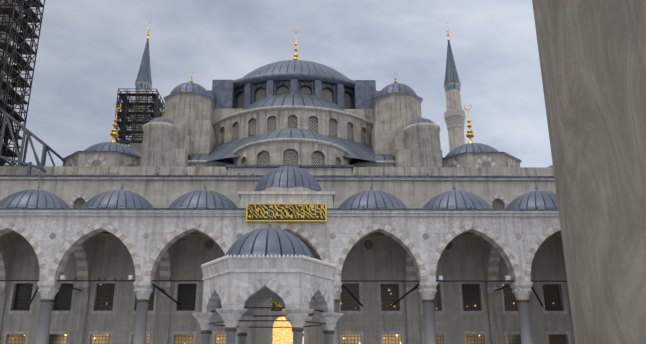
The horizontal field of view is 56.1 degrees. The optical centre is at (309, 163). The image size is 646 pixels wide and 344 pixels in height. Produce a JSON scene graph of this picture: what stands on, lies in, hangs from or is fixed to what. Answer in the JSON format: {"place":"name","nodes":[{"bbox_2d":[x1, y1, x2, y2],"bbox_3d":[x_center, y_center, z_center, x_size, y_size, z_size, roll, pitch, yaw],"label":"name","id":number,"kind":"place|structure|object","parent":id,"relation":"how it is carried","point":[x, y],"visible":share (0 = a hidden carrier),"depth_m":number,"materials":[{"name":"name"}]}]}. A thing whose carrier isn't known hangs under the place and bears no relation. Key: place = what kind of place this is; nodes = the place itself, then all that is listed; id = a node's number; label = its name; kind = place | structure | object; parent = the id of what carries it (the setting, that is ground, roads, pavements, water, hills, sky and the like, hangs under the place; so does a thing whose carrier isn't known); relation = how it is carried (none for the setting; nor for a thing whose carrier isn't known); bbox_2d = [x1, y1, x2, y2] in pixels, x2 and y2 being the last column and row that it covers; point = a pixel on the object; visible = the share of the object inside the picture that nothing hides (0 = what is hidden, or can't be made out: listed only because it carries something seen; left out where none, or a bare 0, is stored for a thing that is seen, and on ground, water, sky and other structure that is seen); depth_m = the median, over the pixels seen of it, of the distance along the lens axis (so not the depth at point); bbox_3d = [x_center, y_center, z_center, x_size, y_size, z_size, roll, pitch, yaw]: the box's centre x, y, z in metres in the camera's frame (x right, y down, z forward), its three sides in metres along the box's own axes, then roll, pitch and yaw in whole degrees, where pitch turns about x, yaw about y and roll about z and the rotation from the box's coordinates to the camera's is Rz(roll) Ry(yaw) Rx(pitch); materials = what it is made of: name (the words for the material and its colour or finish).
{"place":"outdoors","nodes":[
{"label":"outdoors","id":0,"kind":"place"},
{"bbox_2d":[2,0,552,166],"label":"sky","id":1,"kind":"structure","parent":0,"point":[88,50],"materials":[{"name":"grey"}]},
{"bbox_2d":[0,208,560,282],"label":"arcade wall","id":2,"kind":"structure","parent":0,"point":[55,238],"depth_m":46.13,"materials":[{"name":"grey stone"}]},
{"bbox_2d":[0,152,557,221],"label":"portico roof","id":3,"kind":"structure","parent":2,"relation":"on","point":[288,193],"depth_m":48.43,"materials":[{"name":"grey metal"}]},
{"bbox_2d":[0,275,566,306],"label":"tie rods","id":4,"kind":"object","parent":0,"point":[131,278],"visible":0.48,"depth_m":45.50,"materials":[{"name":"black metal"}]},
{"bbox_2d":[532,0,645,343],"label":"column","id":5,"kind":"structure","parent":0,"point":[592,56],"depth_m":3.50,"materials":[{"name":"stone"}]},
{"bbox_3d":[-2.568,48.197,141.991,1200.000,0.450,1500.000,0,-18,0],"label":"ground","id":6,"kind":"structure","parent":0,"visible":0},
{"bbox_2d":[0,0,464,156],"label":"minarets","id":7,"kind":"object","parent":6,"relation":"on","point":[454,115],"visible":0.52,"depth_m":118.44,"materials":[{"name":"stone"}]},
{"bbox_2d":[0,0,164,165],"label":"scaffolds","id":8,"kind":"object","parent":7,"relation":"on","point":[12,51],"visible":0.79,"depth_m":64.43,"materials":[{"name":"metal"}]},
{"bbox_2d":[192,214,342,343],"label":"fountain","id":9,"kind":"object","parent":6,"relation":"on","point":[246,276],"visible":1,"depth_m":22.29,"materials":[{"name":"white stone"}]},
{"bbox_2d":[0,109,553,175],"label":"wall","id":10,"kind":"structure","parent":6,"relation":"on","point":[202,139],"depth_m":58.20,"materials":[{"name":"stone"}]},
{"bbox_2d":[188,128,394,166],"bbox_3d":[-1.900,0.896,65.760,31.633,8.700,14.552,0,-18,0],"label":"tier","id":11,"kind":"object","parent":10,"relation":"on","point":[302,146],"visible":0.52,"depth_m":61.13,"materials":[{"name":"stone"}]},
{"bbox_2d":[212,93,373,147],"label":"tier","id":12,"kind":"object","parent":10,"relation":"on","point":[322,116],"visible":0.71,"depth_m":69.03,"materials":[{"name":"stone"}]},
{"bbox_2d":[207,28,379,111],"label":"dome","id":13,"kind":"structure","parent":10,"relation":"on","point":[295,75],"depth_m":76.33,"materials":[{"name":"grey metal"}]},
{"bbox_2d":[61,71,552,166],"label":"corner turrets","id":14,"kind":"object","parent":10,"relation":"on","point":[397,104],"depth_m":63.98,"materials":[{"name":"stone"}]},
{"bbox_2d":[35,281,533,343],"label":"columns","id":15,"kind":"structure","parent":6,"relation":"on","point":[143,291],"depth_m":44.50,"materials":[{"name":"grey stone"}]},
{"bbox_2d":[73,173,537,279],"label":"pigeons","id":16,"kind":"object","parent":15,"relation":"on","point":[170,277],"visible":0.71,"depth_m":45.41,"materials":[{"name":"grey"}]},
{"bbox_2d":[0,165,573,343],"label":"facade","id":17,"kind":"structure","parent":6,"relation":"on","point":[461,312],"depth_m":52.92,"materials":[{"name":"stone"}]},
{"bbox_2d":[0,108,65,174],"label":"steel truss","id":18,"kind":"object","parent":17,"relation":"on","point":[46,147],"visible":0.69,"depth_m":57.95,"materials":[{"name":"grey metal"}]},
{"bbox_2d":[0,231,574,343],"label":"arches","id":19,"kind":"structure","parent":6,"relation":"on","point":[83,252],"depth_m":51.85,"materials":[{"name":"grey stone"}]}
]}

